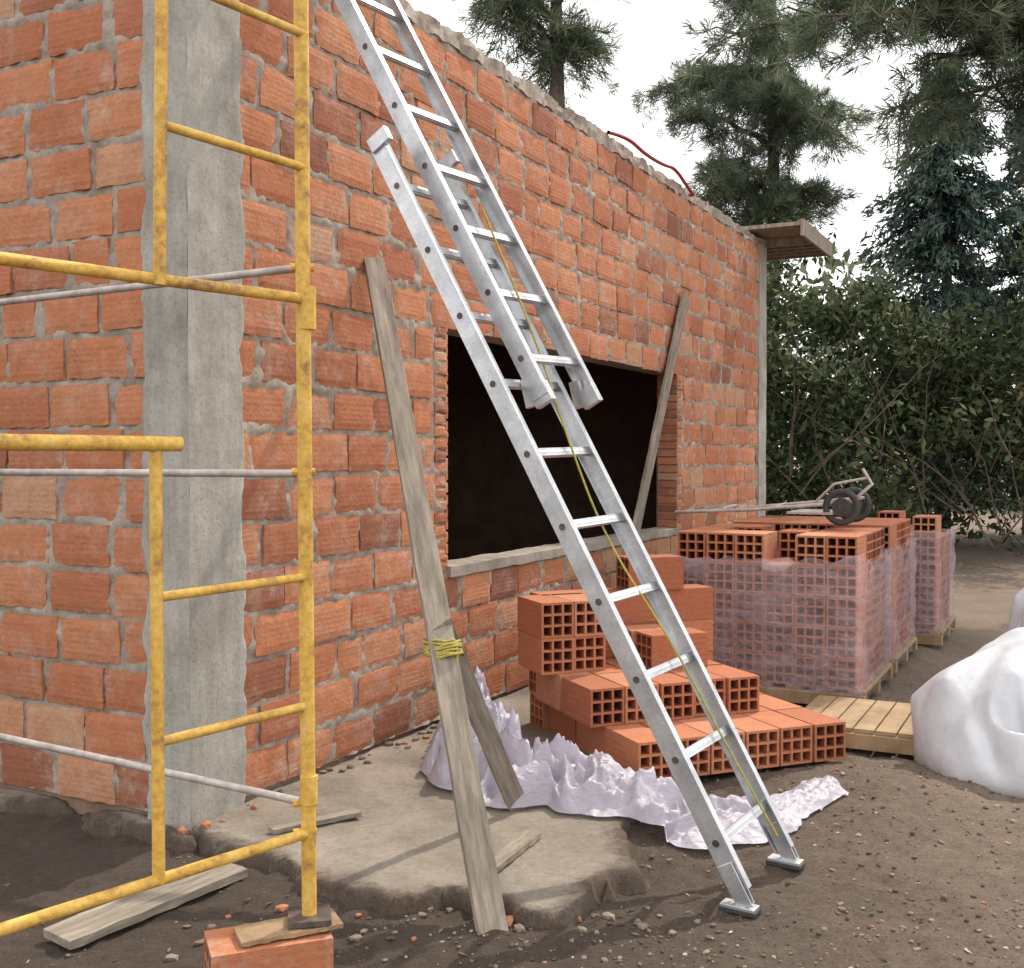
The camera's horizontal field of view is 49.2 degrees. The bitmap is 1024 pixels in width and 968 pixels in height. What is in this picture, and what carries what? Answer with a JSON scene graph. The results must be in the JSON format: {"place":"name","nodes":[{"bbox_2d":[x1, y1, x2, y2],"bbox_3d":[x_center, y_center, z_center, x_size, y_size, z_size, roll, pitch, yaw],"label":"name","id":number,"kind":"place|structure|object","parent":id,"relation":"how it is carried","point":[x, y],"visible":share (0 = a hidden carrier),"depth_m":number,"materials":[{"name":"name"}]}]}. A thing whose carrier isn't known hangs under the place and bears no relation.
{"place":"outdoors","nodes":[
{"label":"outdoors","id":0,"kind":"place"},
{"bbox_2d":[0,464,1023,967],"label":"ground","id":1,"kind":"structure","parent":0,"point":[50,862],"depth_m":3.90,"materials":[{"name":"brown soil"}]},
{"bbox_2d":[0,786,197,854],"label":"footing strip","id":2,"kind":"object","parent":1,"relation":"on","point":[104,823],"visible":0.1,"depth_m":4.54,"materials":[{"name":"concrete"}]},
{"bbox_2d":[139,0,190,830],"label":"corner column side","id":3,"kind":"structure","parent":2,"relation":"on","point":[165,405],"depth_m":4.42,"materials":[{"name":"concrete"}]},
{"bbox_2d":[43,863,247,949],"bbox_3d":[-1.210,1.398,3.749,0.165,0.033,0.677,1,4,38],"label":"timber board","id":4,"kind":"object","parent":1,"relation":"on","point":[81,929],"visible":0.79,"depth_m":3.67,"materials":[{"name":"grey wood"}]},
{"bbox_2d":[0,0,331,936],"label":"scaffold","id":5,"kind":"object","parent":1,"relation":"on","point":[310,912],"visible":1,"depth_m":3.04,"materials":[{"name":"yellow metal"}]},
{"bbox_2d":[186,52,191,819],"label":"corner column","id":6,"kind":"structure","parent":1,"relation":"on","point":[187,234],"depth_m":4.37,"materials":[{"name":"concrete"}]},
{"bbox_2d":[204,927,333,967],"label":"support brick","id":7,"kind":"object","parent":1,"relation":"on","point":[223,948],"visible":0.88,"depth_m":3.07,"materials":[{"name":"brick"}]},
{"bbox_2d":[233,908,342,946],"bbox_3d":[-0.630,1.248,3.150,0.286,0.017,0.125,-1,2,-25],"label":"wood shim","id":8,"kind":"object","parent":7,"relation":"on","point":[256,933],"visible":0.82,"depth_m":3.12,"materials":[{"name":"beige wood"}]},
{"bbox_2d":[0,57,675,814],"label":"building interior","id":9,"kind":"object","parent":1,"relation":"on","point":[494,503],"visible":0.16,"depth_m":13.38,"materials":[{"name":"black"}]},
{"bbox_2d":[0,0,149,808],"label":"side wall brick courses","id":10,"kind":"object","parent":9,"relation":"attached to","point":[53,126],"visible":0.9,"depth_m":4.67,"materials":[{"name":"brick"}]},
{"bbox_2d":[0,0,148,810],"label":"side wall mortar","id":11,"kind":"object","parent":10,"relation":"attached to","point":[109,40],"visible":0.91,"depth_m":4.68,"materials":[{"name":"grey concrete"}]},
{"bbox_2d":[185,0,246,830],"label":"corner column face","id":12,"kind":"object","parent":9,"relation":"attached to","point":[216,240],"visible":0.9,"depth_m":4.50},
{"bbox_2d":[239,0,758,795],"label":"window wall mortar","id":13,"kind":"object","parent":9,"relation":"attached to","point":[255,380],"depth_m":5.75,"materials":[{"name":"grey concrete"}]},
{"bbox_2d":[239,0,758,795],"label":"window wall brick courses","id":14,"kind":"object","parent":13,"relation":"attached to","point":[277,450],"depth_m":5.70,"materials":[{"name":"brick"}]},
{"bbox_2d":[633,291,688,535],"bbox_3d":[1.224,-0.614,9.155,0.028,2.332,0.135,1,-29,27],"label":"timber board","id":15,"kind":"object","parent":13,"relation":"attached to","point":[657,426],"visible":0.88,"depth_m":9.10,"materials":[{"name":"grey wood"}]},
{"bbox_2d":[447,329,664,374],"bbox_3d":[0.446,-0.923,7.946,0.198,0.039,3.908,1,2,27],"label":"window lintel","id":16,"kind":"structure","parent":9,"relation":"attached to","point":[611,362],"depth_m":8.36,"materials":[{"name":"grey concrete"}]},
{"bbox_2d":[444,327,677,565],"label":"window jamb bricks","id":17,"kind":"object","parent":9,"relation":"attached to","point":[669,445],"depth_m":9.69,"materials":[{"name":"brick"}]},
{"bbox_2d":[446,527,678,576],"bbox_3d":[0.458,0.446,7.976,0.226,0.067,3.926,1,2,27],"label":"window sill","id":18,"kind":"structure","parent":9,"relation":"attached to","point":[471,564],"depth_m":7.11,"materials":[{"name":"grey concrete"}]},
{"bbox_2d":[398,0,766,247],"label":"ring beam","id":19,"kind":"structure","parent":9,"relation":"on","point":[459,42],"depth_m":7.36,"materials":[{"name":"grey concrete"}]},
{"bbox_2d":[607,130,693,196],"bbox_3d":[1.124,-2.578,9.028,0.183,0.135,1.931,1,1,26],"label":"red hose","id":20,"kind":"object","parent":19,"relation":"on","point":[650,157],"visible":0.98,"depth_m":8.90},
{"bbox_2d":[743,219,831,260],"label":"eave rafters","id":21,"kind":"object","parent":19,"relation":"on","point":[802,238],"visible":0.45,"depth_m":12.17,"materials":[{"name":"brown wood"}]},
{"bbox_2d":[187,685,676,928],"bbox_3d":[-0.342,1.404,5.534,2.660,0.174,4.120,0,1,0],"label":"concrete apron","id":22,"kind":"object","parent":1,"relation":"on","point":[395,849],"visible":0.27,"depth_m":4.21,"materials":[{"name":"grey concrete"}]},
{"bbox_2d":[268,809,361,834],"bbox_3d":[-0.775,1.335,4.422,0.380,0.023,0.055,-1,2,-35],"label":"timber board","id":23,"kind":"object","parent":22,"relation":"on","point":[320,820],"visible":0.86,"depth_m":4.42,"materials":[{"name":"grey wood"}]},
{"bbox_2d":[432,616,525,811],"bbox_3d":[-0.120,0.938,4.426,0.090,0.974,0.027,-32,28,-24],"label":"timber board","id":24,"kind":"object","parent":22,"relation":"on","point":[495,754],"visible":0.74,"depth_m":4.44,"materials":[{"name":"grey wood"}]},
{"bbox_2d":[494,830,540,871],"bbox_3d":[-0.015,1.341,4.062,0.075,0.025,0.461,1,1,24],"label":"timber board","id":25,"kind":"object","parent":22,"relation":"on","point":[510,851],"visible":0.66,"depth_m":4.10,"materials":[{"name":"grey wood"}]},
{"bbox_2d":[518,554,845,778],"bbox_3d":[0.796,0.871,5.754,1.292,0.909,1.226,-1,1,-21],"label":"hollow brick pile","id":26,"kind":"object","parent":22,"relation":"on","point":[582,695],"visible":0.67,"depth_m":5.64,"materials":[{"name":"brick"}]},
{"bbox_2d":[364,257,508,933],"bbox_3d":[-0.366,0.180,4.499,0.104,3.262,0.028,1,-39,-19],"label":"timber board","id":27,"kind":"object","parent":1,"relation":"on","point":[487,903],"visible":0.88,"depth_m":4.22,"materials":[{"name":"grey wood"}]},
{"bbox_2d":[422,638,464,661],"bbox_3d":[-0.258,0.661,4.190,0.163,0.168,0.145,0,1,0],"label":"rope tie","id":28,"kind":"object","parent":27,"relation":"attached to","point":[447,646],"visible":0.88,"depth_m":4.15,"materials":[{"name":"yellow fabric"}]},
{"bbox_2d":[442,0,630,111],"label":"pine tree","id":29,"kind":"object","parent":1,"relation":"on","point":[571,44],"visible":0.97,"depth_m":18.46,"materials":[{"name":"green plant"}]},
{"bbox_2d":[334,0,804,918],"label":"extension ladder","id":30,"kind":"object","parent":1,"relation":"on","point":[540,384],"visible":1,"depth_m":4.32,"materials":[{"name":"metal"}]},
{"bbox_2d":[420,666,848,848],"bbox_3d":[0.318,1.159,5.021,2.093,0.433,1.156,1,2,32],"label":"plastic sheet","id":31,"kind":"object","parent":1,"relation":"on","point":[558,773],"visible":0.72,"depth_m":4.66,"materials":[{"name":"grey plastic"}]},
{"bbox_2d":[627,0,885,515],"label":"pine tree","id":32,"kind":"object","parent":1,"relation":"on","point":[762,95],"visible":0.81,"depth_m":23.12,"materials":[{"name":"green plant"}]},
{"bbox_2d":[756,244,766,516],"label":"end column","id":33,"kind":"structure","parent":1,"relation":"on","point":[762,366],"depth_m":12.13,"materials":[{"name":"concrete"}]},
{"bbox_2d":[678,523,892,703],"bbox_3d":[1.781,0.803,7.325,1.216,1.012,1.116,1,2,27],"label":"wrapped brick pallet","id":34,"kind":"object","parent":1,"relation":"on","point":[798,611],"visible":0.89,"depth_m":6.88,"materials":[{"name":"brick"}]},
{"bbox_2d":[675,468,873,525],"bbox_3d":[1.805,0.073,7.657,1.343,0.377,0.472,1,2,27],"label":"hand truck","id":35,"kind":"object","parent":34,"relation":"on","point":[843,507],"visible":1,"depth_m":7.37,"materials":[{"name":"metal"}]},
{"bbox_2d":[732,515,916,673],"bbox_3d":[2.345,0.777,8.429,1.216,1.012,1.117,1,2,27],"label":"wrapped brick pallet","id":36,"kind":"object","parent":1,"relation":"on","point":[899,641],"visible":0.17,"depth_m":8.11,"materials":[{"name":"brick"}]},
{"bbox_2d":[675,0,1023,200],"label":"pine tree","id":37,"kind":"object","parent":1,"relation":"on","point":[992,31],"visible":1,"depth_m":12.07,"materials":[{"name":"green plant"}]},
{"bbox_2d":[805,695,913,755],"bbox_3d":[1.949,1.285,5.995,0.750,0.100,0.780,1,2,27],"label":"wood pallet","id":38,"kind":"object","parent":1,"relation":"on","point":[879,726],"visible":0.45,"depth_m":5.83,"materials":[{"name":"beige wood"}]},
{"bbox_2d":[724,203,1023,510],"bbox_3d":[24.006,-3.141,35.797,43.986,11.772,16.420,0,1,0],"label":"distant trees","id":39,"kind":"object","parent":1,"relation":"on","point":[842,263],"visible":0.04,"depth_m":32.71,"materials":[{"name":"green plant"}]},
{"bbox_2d":[749,205,1023,548],"bbox_3d":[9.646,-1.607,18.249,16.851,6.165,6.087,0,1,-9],"label":"hedge","id":40,"kind":"object","parent":1,"relation":"on","point":[818,317],"visible":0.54,"depth_m":16.12,"materials":[{"name":"green plant"}]},
{"bbox_2d":[786,47,1023,556],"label":"conifer tree","id":41,"kind":"object","parent":1,"relation":"on","point":[932,241],"visible":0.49,"depth_m":19.49,"materials":[{"name":"green plant"}]},
{"bbox_2d":[878,510,955,645],"bbox_3d":[3.098,0.750,9.571,1.216,1.012,1.117,1,2,27],"label":"wrapped brick pallet","id":42,"kind":"object","parent":1,"relation":"on","point":[932,621],"visible":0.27,"depth_m":8.98,"materials":[{"name":"brick"}]},
{"bbox_2d":[911,627,1023,797],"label":"white bulk bag","id":43,"kind":"object","parent":1,"relation":"on","point":[967,715],"visible":0.85,"depth_m":5.20,"materials":[{"name":"fabric"}]},
{"bbox_2d":[927,114,1023,534],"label":"conifer tree","id":44,"kind":"object","parent":1,"relation":"on","point":[1002,271],"visible":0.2,"depth_m":21.94,"materials":[{"name":"green plant"}]},
{"bbox_2d":[1007,588,1023,631],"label":"white bulk bag","id":45,"kind":"object","parent":1,"relation":"on","point":[1016,619],"visible":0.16,"depth_m":7.01,"materials":[{"name":"fabric"}]},
{"bbox_2d":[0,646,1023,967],"bbox_3d":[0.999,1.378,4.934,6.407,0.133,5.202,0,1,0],"label":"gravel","id":46,"kind":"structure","parent":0,"point":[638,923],"depth_m":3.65,"materials":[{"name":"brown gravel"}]},
{"bbox_2d":[407,0,1022,462],"label":"sky","id":47,"kind":"structure","parent":0,"point":[654,37],"materials":[{"name":"white"}]}
]}

